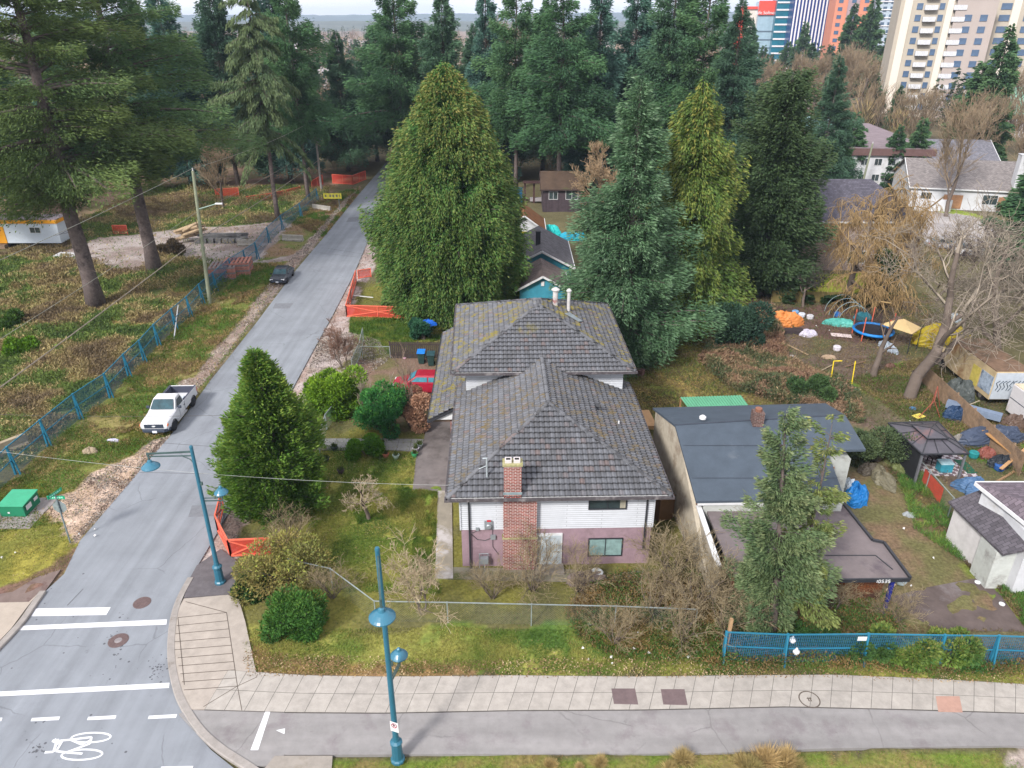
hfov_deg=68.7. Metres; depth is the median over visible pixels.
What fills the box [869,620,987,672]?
bush
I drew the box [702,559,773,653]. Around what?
bare shrub
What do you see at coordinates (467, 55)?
fir
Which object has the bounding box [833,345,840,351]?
crate
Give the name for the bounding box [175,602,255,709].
pavement joints
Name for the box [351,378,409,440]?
holly
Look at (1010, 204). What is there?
conifer
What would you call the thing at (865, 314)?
tarpaulin
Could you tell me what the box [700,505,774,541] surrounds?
bare shrub
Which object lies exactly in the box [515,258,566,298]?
garage
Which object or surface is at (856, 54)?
bare tree
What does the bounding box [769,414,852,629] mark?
spruce
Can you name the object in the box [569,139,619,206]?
tan tree
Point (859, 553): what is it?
carport
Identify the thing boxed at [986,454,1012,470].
tyre heap
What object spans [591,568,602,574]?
bucket
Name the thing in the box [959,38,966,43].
window
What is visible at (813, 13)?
office tower
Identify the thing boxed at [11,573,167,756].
road stains
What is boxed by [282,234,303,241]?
concrete block
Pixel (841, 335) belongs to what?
white board
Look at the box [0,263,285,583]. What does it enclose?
verge grass
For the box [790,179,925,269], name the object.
house
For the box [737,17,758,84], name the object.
conifer
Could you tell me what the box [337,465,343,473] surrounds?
plant pot
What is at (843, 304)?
hoop frame
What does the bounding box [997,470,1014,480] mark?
plank
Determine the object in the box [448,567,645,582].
front path
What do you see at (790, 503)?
spruce
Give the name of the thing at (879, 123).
conifer
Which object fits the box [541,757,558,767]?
grass tuft
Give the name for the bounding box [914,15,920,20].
window
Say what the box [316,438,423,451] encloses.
garden path
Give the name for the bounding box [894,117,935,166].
conifer
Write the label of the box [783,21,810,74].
conifer
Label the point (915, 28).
window
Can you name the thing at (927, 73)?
window
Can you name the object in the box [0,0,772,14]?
sky
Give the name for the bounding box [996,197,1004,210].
boarded window
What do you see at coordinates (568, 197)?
window
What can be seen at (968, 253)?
bare tree
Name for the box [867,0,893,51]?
apartment tower
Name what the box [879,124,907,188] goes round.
conifer
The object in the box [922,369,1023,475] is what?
board fence
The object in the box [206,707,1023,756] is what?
cycle path
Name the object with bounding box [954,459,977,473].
green mat
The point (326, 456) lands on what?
plant pot
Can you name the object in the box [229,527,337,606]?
mixed shrub
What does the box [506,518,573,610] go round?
bare shrub
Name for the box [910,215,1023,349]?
bare tree
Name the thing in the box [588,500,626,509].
window
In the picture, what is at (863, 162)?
window
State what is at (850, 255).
window
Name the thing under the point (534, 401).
house
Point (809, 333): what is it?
tarpaulin
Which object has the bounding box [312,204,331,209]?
concrete block
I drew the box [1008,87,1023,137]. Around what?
pavilion
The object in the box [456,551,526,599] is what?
bare shrub
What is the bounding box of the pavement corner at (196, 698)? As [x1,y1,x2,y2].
[175,549,255,709]
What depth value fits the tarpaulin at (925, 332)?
65.71 m
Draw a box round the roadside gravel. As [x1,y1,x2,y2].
[38,193,388,561]
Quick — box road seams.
[67,248,366,605]
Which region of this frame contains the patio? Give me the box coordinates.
[413,422,450,491]
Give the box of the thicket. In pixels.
[564,565,1023,676]
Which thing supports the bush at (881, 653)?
on the ground at (926, 561)
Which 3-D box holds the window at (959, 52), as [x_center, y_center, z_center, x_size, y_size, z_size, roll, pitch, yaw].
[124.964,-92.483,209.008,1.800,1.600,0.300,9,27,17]
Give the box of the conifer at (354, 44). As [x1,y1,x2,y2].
[349,39,360,67]
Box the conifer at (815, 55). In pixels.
[798,42,819,81]
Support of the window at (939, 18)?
in the apartment tower at (928, 43)
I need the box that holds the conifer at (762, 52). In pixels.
[756,45,772,82]
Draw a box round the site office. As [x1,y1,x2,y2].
[0,214,69,248]
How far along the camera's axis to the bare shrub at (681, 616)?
34.39 m
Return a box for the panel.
[912,413,925,418]
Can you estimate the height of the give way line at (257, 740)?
0.002 m
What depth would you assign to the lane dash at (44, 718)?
30.95 m
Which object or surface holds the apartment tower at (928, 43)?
on the ground at (926, 561)
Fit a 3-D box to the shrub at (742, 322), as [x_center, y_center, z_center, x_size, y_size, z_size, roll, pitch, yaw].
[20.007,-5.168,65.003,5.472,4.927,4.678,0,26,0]
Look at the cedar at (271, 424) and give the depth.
40.81 m
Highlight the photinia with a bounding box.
[395,384,430,433]
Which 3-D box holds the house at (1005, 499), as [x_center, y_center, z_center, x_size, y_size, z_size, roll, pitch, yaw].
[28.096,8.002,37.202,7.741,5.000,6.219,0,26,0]
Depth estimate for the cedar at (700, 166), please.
62.51 m
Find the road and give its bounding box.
[0,161,392,767]
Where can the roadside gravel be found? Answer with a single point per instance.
(166, 438)
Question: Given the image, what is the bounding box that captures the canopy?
[876,319,921,353]
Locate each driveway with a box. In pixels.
[0,569,60,601]
[891,579,1023,631]
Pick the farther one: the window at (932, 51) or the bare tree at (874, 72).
the window at (932, 51)
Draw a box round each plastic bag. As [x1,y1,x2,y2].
[789,636,795,642]
[793,647,799,654]
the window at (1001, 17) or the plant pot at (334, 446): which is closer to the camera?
the plant pot at (334, 446)
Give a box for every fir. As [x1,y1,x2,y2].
[0,0,241,307]
[0,58,35,209]
[4,0,267,274]
[24,10,84,152]
[113,0,172,122]
[142,0,226,187]
[175,0,278,185]
[236,0,343,199]
[248,0,325,182]
[314,30,383,171]
[331,0,426,142]
[341,34,397,161]
[410,0,468,110]
[459,23,508,154]
[464,0,521,178]
[470,0,556,186]
[504,0,623,170]
[513,4,568,170]
[552,0,627,191]
[608,0,659,185]
[610,0,706,186]
[628,0,766,139]
[691,0,767,198]
[805,54,864,178]
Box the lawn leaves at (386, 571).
[0,263,1022,681]
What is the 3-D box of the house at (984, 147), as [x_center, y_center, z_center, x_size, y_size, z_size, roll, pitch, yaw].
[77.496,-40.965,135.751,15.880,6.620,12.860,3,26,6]
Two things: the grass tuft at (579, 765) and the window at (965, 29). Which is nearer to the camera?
the grass tuft at (579, 765)
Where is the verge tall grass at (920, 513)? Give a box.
[895,469,1023,624]
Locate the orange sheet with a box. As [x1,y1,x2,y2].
[922,470,943,502]
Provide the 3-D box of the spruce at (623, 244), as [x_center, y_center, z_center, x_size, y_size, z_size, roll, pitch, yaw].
[10.211,-12.261,59.869,15.090,23.084,14.820,0,26,0]
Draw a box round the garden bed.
[782,327,802,334]
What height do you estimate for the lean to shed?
2.650 m
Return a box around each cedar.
[206,346,330,529]
[357,60,533,330]
[634,77,756,348]
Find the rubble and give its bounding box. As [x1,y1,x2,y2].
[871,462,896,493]
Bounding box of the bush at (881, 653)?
[829,635,898,666]
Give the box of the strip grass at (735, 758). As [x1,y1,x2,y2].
[332,748,1022,767]
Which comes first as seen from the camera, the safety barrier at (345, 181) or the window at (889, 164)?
the window at (889, 164)
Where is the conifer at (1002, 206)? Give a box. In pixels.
[995,177,1023,217]
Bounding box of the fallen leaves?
[243,573,1023,684]
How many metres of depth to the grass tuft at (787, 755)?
28.83 m
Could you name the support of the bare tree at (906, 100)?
on the ground at (926, 561)
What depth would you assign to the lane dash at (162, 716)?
31.03 m
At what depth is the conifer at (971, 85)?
140.14 m
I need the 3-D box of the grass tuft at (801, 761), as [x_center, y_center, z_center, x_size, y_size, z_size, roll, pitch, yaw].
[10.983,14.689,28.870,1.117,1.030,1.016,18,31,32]
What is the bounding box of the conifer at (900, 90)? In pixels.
[881,85,909,130]
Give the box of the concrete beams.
[194,233,248,243]
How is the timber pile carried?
on the ground at (926, 561)
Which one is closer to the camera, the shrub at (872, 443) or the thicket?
the thicket
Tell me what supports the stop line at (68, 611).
on the road
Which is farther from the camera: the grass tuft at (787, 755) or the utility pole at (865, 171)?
the utility pole at (865, 171)
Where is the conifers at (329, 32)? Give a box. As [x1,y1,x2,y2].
[0,24,969,146]
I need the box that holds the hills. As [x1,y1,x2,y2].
[0,12,734,21]
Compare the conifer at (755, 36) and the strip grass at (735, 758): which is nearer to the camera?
the strip grass at (735, 758)
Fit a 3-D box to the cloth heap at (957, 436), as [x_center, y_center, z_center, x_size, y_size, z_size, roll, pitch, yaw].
[30.645,3.676,51.094,0.904,0.595,0.771,0,26,0]
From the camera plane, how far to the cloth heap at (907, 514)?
43.44 m
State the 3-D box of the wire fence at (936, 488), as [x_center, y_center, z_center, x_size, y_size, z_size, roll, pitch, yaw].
[25.189,5.947,45.532,0.408,1.590,9.366,0,26,-1]
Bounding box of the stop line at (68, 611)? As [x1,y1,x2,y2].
[32,607,110,615]
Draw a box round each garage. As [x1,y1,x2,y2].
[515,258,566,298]
[946,490,1023,587]
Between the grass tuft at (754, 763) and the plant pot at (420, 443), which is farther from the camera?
the plant pot at (420, 443)
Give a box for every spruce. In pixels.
[549,75,727,380]
[719,400,843,640]
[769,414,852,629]
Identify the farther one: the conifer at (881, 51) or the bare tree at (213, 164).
the conifer at (881, 51)
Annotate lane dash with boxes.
[31,716,59,720]
[87,715,115,719]
[148,714,176,718]
[161,766,192,767]
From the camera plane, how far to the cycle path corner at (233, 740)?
29.94 m
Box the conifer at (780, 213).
[722,65,840,301]
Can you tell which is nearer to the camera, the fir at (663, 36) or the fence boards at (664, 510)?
the fence boards at (664, 510)
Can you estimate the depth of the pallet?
52.50 m
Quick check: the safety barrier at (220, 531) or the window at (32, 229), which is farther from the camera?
the window at (32, 229)
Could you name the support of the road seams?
on the road
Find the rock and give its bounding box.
[82,446,97,454]
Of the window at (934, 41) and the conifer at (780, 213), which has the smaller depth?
the conifer at (780, 213)
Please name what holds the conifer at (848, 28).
on the ground at (926, 561)
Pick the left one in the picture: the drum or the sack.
the sack
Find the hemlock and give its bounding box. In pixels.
[206,0,316,218]
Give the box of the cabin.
[539,171,583,211]
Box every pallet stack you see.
[208,261,236,279]
[223,256,253,276]
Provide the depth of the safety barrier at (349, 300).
72.14 m
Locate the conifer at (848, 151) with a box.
[827,129,856,178]
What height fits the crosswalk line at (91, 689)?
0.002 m
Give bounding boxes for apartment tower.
[820,0,870,59]
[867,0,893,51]
[880,0,1023,117]
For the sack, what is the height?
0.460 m
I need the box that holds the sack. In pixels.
[806,314,813,319]
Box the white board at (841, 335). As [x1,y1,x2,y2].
[831,333,851,337]
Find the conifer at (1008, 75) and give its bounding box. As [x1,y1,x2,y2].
[943,23,1022,160]
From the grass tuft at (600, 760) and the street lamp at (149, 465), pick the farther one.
the street lamp at (149, 465)
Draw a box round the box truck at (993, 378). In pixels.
[937,338,1023,399]
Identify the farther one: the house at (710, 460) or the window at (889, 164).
the window at (889, 164)
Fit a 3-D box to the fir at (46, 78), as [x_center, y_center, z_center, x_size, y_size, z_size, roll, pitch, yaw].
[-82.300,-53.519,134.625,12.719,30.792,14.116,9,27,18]
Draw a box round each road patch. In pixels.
[188,505,224,516]
[273,303,292,307]
[347,217,359,221]
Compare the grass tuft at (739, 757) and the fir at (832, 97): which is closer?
the grass tuft at (739, 757)
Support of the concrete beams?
on the ground at (926, 561)
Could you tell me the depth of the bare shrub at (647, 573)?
35.86 m
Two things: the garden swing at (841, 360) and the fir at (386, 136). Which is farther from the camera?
the fir at (386, 136)
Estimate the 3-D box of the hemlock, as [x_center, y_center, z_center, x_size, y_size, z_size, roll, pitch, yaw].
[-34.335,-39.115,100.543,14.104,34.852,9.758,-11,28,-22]
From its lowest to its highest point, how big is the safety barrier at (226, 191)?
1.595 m
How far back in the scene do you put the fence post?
33.02 m
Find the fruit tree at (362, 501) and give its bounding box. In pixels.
[339,474,395,519]
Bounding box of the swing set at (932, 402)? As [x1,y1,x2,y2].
[918,386,940,418]
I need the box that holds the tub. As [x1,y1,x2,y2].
[968,450,979,458]
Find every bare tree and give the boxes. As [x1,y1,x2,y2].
[191,137,237,207]
[478,13,514,42]
[757,55,783,87]
[762,49,831,92]
[792,49,853,106]
[796,261,835,306]
[811,43,881,101]
[837,39,873,100]
[842,181,1023,399]
[848,54,884,118]
[863,93,899,126]
[892,92,917,123]
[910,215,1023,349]
[913,84,951,129]
[925,90,1007,216]
[932,218,1013,304]
[962,84,1019,140]
[981,111,1023,159]
[1005,59,1023,141]
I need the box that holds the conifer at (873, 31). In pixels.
[846,0,884,95]
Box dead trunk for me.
[870,307,912,376]
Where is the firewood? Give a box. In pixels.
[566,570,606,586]
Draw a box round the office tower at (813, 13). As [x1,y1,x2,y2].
[783,0,828,71]
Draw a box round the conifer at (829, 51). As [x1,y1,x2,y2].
[822,44,836,84]
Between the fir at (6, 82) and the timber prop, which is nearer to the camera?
the timber prop
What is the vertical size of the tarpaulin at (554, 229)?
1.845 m
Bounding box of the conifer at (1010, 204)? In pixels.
[979,173,1023,280]
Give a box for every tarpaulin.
[423,319,436,326]
[546,224,560,235]
[560,232,584,240]
[775,310,803,327]
[799,329,817,337]
[822,318,853,327]
[845,481,868,508]
[853,312,870,320]
[910,323,971,348]
[942,405,962,420]
[945,399,1002,421]
[950,476,983,494]
[958,424,1023,447]
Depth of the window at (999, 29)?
209.39 m
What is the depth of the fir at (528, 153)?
133.11 m
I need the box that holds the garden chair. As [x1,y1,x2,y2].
[927,455,942,463]
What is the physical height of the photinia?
3.242 m
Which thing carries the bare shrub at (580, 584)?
on the ground at (926, 561)
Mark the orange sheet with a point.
(938, 496)
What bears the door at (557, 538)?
in the house at (534, 401)
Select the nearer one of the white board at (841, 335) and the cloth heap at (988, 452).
the cloth heap at (988, 452)
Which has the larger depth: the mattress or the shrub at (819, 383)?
the mattress
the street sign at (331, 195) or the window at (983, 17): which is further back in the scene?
the window at (983, 17)
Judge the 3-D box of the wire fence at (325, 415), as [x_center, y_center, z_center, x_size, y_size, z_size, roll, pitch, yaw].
[-12.879,3.074,51.650,0.319,1.390,4.924,0,26,0]
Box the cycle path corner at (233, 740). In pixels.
[179,710,284,767]
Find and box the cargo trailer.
[1006,383,1023,418]
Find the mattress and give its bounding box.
[878,340,898,354]
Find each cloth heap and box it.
[821,355,835,359]
[849,355,871,358]
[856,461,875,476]
[884,362,895,368]
[902,511,914,517]
[954,434,961,440]
[977,446,995,459]
[1000,413,1023,430]
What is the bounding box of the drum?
[834,311,840,317]
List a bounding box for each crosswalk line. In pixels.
[0,683,168,695]
[20,619,166,629]
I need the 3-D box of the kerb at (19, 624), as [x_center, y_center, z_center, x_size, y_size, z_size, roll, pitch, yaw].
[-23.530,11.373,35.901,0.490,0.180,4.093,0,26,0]
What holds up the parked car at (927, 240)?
on the ground at (926, 561)
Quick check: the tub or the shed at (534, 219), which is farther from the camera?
the shed at (534, 219)
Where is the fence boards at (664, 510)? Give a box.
[654,494,675,521]
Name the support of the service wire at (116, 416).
attached to the overhead cable at (132, 289)
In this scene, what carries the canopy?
on the ground at (926, 561)
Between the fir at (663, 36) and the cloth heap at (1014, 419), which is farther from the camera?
the fir at (663, 36)
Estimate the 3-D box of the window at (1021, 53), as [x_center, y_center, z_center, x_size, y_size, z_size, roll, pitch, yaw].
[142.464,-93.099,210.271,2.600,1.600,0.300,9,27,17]
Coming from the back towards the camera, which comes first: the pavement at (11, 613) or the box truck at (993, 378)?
the box truck at (993, 378)
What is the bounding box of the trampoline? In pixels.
[852,307,897,340]
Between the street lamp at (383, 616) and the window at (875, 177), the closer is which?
the street lamp at (383, 616)
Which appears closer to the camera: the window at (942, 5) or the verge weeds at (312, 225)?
the verge weeds at (312, 225)
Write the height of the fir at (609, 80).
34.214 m
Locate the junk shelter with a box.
[512,181,541,202]
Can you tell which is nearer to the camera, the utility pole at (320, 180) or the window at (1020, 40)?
the utility pole at (320, 180)
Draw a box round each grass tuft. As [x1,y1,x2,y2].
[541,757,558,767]
[574,761,585,767]
[591,751,608,767]
[660,758,680,767]
[669,744,697,767]
[731,748,756,767]
[734,752,769,767]
[745,740,784,767]
[774,742,799,767]
[789,753,806,767]
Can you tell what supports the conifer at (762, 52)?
on the ground at (926, 561)
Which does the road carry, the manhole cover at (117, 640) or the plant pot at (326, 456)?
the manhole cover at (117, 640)
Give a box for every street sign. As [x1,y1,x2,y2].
[47,488,70,542]
[323,193,341,208]
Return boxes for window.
[29,227,40,232]
[549,192,557,199]
[566,191,577,199]
[587,538,622,556]
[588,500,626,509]
[847,251,865,262]
[860,158,867,164]
[871,174,879,180]
[874,158,882,165]
[887,159,895,165]
[902,71,908,76]
[905,60,910,65]
[907,49,913,54]
[909,38,915,43]
[912,26,918,32]
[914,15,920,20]
[916,3,923,9]
[920,192,932,198]
[922,82,927,87]
[924,71,929,76]
[927,60,932,65]
[929,49,934,54]
[932,38,937,43]
[934,26,940,32]
[937,15,942,20]
[939,3,945,9]
[943,194,963,208]
[951,72,957,77]
[953,61,960,66]
[956,49,963,55]
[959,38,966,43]
[961,26,969,32]
[964,15,971,20]
[968,61,976,66]
[971,50,978,55]
[973,38,981,44]
[976,26,984,32]
[979,15,987,20]
[981,195,998,204]
[992,38,1003,43]
[995,26,1006,32]
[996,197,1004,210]
[998,15,1009,20]
[1001,3,1012,9]
[1017,38,1023,43]
[1017,49,1023,55]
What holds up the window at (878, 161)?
in the house at (879, 163)
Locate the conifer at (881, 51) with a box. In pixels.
[877,36,886,64]
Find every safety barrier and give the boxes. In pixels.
[111,225,127,233]
[214,187,238,197]
[214,498,270,556]
[246,186,300,200]
[311,175,322,190]
[332,171,365,184]
[345,270,409,317]
[357,268,371,278]
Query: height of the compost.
0.592 m
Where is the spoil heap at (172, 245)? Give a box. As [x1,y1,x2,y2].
[156,237,185,254]
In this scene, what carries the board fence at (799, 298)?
on the ground at (926, 561)
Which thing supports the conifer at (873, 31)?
on the ground at (926, 561)
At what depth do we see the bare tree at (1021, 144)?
120.48 m
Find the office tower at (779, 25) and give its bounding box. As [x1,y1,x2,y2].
[769,0,789,63]
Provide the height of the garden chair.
1.101 m
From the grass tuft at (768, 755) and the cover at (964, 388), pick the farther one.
the cover at (964, 388)
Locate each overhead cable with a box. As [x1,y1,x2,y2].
[0,150,310,338]
[0,160,317,387]
[1,127,300,259]
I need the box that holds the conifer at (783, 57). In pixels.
[776,40,791,72]
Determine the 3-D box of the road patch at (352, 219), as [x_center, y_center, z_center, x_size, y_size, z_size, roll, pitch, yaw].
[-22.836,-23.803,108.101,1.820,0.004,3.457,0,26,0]
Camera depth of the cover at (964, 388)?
56.21 m
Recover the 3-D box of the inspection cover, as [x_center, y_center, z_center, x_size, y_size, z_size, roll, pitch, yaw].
[12.584,13.341,31.677,0.890,0.006,0.890,0,26,0]
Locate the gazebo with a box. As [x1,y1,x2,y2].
[883,421,977,485]
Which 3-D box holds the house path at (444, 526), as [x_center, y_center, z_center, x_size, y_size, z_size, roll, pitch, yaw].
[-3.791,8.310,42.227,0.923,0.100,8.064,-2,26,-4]
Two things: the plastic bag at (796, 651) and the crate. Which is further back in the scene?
the crate
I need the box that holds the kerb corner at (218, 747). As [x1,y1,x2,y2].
[167,577,258,767]
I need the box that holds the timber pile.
[173,221,207,240]
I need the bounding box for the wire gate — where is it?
[351,328,363,372]
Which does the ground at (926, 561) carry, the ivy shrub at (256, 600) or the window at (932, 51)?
the ivy shrub at (256, 600)
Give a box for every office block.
[735,6,757,45]
[755,1,775,58]
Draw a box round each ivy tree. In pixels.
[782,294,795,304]
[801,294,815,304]
[820,292,899,306]
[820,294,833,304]
[864,247,907,304]
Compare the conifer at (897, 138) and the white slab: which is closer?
the white slab
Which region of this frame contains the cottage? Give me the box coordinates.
[523,226,574,271]
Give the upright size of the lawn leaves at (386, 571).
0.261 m
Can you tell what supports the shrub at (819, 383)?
on the ground at (926, 561)
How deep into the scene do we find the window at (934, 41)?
210.47 m
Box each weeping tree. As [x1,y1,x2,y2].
[815,189,931,321]
[831,167,956,275]
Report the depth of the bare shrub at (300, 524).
39.94 m
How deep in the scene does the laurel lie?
34.49 m
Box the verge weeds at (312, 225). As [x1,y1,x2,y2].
[0,186,359,531]
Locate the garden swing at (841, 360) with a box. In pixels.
[831,360,855,381]
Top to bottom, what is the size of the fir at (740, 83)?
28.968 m
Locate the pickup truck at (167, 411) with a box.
[139,385,196,432]
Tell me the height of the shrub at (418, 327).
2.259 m
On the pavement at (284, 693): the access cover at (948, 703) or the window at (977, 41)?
the access cover at (948, 703)
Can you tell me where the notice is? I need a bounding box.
[857,637,866,640]
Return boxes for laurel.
[256,582,329,644]
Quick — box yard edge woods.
[102,81,1023,171]
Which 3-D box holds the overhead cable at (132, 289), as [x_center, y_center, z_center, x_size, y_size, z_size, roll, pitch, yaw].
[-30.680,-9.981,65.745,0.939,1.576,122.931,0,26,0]
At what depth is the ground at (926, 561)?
42.75 m
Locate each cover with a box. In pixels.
[0,181,335,470]
[108,633,128,647]
[133,597,150,608]
[611,688,637,704]
[661,689,687,704]
[798,691,820,707]
[936,696,962,711]
[947,377,974,402]
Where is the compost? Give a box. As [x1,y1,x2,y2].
[882,453,904,473]
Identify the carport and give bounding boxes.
[707,502,911,615]
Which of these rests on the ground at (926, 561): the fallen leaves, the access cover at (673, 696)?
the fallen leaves
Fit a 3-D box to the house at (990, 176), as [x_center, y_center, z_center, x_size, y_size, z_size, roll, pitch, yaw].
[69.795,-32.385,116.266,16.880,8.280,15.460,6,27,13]
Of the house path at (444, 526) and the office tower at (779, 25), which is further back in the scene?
the office tower at (779, 25)
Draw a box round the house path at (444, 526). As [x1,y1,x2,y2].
[435,491,452,578]
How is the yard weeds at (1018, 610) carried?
on the ground at (926, 561)
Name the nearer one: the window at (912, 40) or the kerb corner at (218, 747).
the kerb corner at (218, 747)
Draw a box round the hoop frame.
[824,295,869,318]
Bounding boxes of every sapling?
[317,315,362,367]
[353,372,393,408]
[389,341,416,429]
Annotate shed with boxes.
[520,204,545,232]
[679,395,747,406]
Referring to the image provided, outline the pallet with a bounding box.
[642,410,654,429]
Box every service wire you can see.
[0,414,217,416]
[0,451,417,484]
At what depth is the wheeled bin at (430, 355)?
61.95 m
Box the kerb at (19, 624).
[0,591,46,649]
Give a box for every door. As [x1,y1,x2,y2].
[0,227,7,242]
[538,536,560,563]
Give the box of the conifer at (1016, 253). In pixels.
[1011,240,1023,292]
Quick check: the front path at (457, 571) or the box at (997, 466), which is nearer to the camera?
the front path at (457, 571)
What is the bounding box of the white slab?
[54,252,74,258]
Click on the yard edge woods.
(912, 112)
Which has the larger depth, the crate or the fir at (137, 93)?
the fir at (137, 93)
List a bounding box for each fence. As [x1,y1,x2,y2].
[0,188,318,486]
[292,561,697,627]
[319,407,334,454]
[361,346,390,357]
[389,341,439,357]
[721,631,1023,669]
[770,290,847,302]
[918,462,954,517]
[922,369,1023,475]
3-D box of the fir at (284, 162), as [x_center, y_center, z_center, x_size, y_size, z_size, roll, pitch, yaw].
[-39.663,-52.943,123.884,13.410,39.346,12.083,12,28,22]
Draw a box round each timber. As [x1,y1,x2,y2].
[982,430,1009,452]
[999,448,1023,469]
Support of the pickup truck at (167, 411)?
on the ground at (926, 561)
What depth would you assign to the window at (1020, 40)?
209.01 m
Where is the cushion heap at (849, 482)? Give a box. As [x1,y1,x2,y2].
[843,477,854,491]
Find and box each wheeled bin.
[416,349,425,363]
[426,351,434,365]
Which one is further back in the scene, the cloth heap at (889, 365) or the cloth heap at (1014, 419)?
the cloth heap at (889, 365)
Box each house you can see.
[427,287,674,575]
[653,403,865,602]
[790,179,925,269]
[799,117,937,186]
[892,153,1023,211]
[906,138,1000,160]
[974,481,1023,592]
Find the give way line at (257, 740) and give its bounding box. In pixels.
[251,712,269,749]
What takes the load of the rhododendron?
on the ground at (926, 561)
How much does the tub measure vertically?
0.460 m
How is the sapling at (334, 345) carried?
on the ground at (926, 561)
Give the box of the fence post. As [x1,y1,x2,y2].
[725,618,733,655]
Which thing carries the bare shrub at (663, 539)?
on the ground at (926, 561)
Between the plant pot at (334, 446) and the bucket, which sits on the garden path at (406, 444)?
the plant pot at (334, 446)
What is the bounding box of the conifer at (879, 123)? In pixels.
[854,73,886,125]
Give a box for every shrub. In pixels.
[0,307,25,330]
[1,335,42,356]
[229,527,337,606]
[230,570,271,604]
[259,494,321,570]
[297,554,365,598]
[344,432,384,461]
[373,524,458,632]
[408,316,432,339]
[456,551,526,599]
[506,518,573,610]
[562,534,614,608]
[577,593,647,654]
[621,509,722,575]
[630,548,701,632]
[639,533,745,621]
[664,576,725,661]
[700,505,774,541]
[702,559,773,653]
[709,300,776,347]
[718,590,790,628]
[785,373,838,403]
[824,581,871,610]
[846,425,917,467]
[853,582,933,630]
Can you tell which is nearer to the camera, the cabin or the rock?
the rock
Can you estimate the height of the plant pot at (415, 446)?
0.674 m
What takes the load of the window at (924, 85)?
in the apartment tower at (928, 43)
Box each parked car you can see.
[270,265,293,282]
[393,369,434,391]
[924,236,956,247]
[955,243,983,255]
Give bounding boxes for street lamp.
[141,445,227,585]
[369,546,407,765]
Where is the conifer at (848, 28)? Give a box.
[827,3,865,95]
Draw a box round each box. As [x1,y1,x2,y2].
[0,489,55,528]
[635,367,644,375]
[935,459,954,472]
[994,463,1004,471]
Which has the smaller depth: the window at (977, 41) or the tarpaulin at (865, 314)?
the tarpaulin at (865, 314)
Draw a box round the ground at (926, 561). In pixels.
[0,31,1023,767]
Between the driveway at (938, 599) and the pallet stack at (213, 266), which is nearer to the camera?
the driveway at (938, 599)
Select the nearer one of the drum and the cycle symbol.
the cycle symbol
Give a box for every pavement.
[0,597,34,639]
[204,670,1023,713]
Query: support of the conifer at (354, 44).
on the ground at (926, 561)
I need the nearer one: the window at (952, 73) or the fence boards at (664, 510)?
the fence boards at (664, 510)
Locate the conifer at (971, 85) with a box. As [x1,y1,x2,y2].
[941,59,999,138]
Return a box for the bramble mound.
[696,298,866,422]
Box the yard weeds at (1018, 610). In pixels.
[623,292,1023,633]
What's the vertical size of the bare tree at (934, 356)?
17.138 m
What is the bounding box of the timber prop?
[173,305,178,337]
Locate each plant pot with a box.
[323,453,329,461]
[331,442,337,450]
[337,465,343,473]
[382,449,388,457]
[392,450,398,459]
[411,449,417,457]
[412,443,418,451]
[414,440,422,448]
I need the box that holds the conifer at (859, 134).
[849,111,868,175]
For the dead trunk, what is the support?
on the ground at (926, 561)
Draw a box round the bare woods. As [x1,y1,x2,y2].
[4,27,1023,145]
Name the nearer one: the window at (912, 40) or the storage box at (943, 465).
the storage box at (943, 465)
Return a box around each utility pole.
[191,168,222,304]
[314,123,322,189]
[863,143,873,178]
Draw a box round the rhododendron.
[297,363,368,421]
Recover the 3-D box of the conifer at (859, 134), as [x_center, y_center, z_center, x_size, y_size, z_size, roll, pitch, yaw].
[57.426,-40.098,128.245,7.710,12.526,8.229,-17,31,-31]
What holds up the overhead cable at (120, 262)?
attached to the utility pole at (202, 243)
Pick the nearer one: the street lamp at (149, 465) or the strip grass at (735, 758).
the strip grass at (735, 758)
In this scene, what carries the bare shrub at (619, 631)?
on the ground at (926, 561)
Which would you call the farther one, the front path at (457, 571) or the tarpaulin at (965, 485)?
the tarpaulin at (965, 485)
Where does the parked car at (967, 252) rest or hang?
on the ground at (926, 561)
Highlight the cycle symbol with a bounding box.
[44,732,111,760]
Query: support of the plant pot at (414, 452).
on the ground at (926, 561)
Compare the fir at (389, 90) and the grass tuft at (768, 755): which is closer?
the grass tuft at (768, 755)
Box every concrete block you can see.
[0,433,28,457]
[237,239,253,245]
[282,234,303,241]
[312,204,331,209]
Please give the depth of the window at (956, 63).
210.11 m
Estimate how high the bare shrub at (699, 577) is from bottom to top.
4.236 m
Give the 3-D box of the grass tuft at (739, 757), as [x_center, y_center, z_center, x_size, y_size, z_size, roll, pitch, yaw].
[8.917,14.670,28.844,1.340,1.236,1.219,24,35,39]
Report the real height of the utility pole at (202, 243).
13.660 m
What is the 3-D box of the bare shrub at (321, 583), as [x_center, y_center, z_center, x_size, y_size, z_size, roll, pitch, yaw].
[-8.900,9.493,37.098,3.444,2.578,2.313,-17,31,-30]
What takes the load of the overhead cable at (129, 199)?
attached to the utility pole at (202, 243)
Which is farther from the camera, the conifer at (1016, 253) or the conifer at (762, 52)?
the conifer at (762, 52)

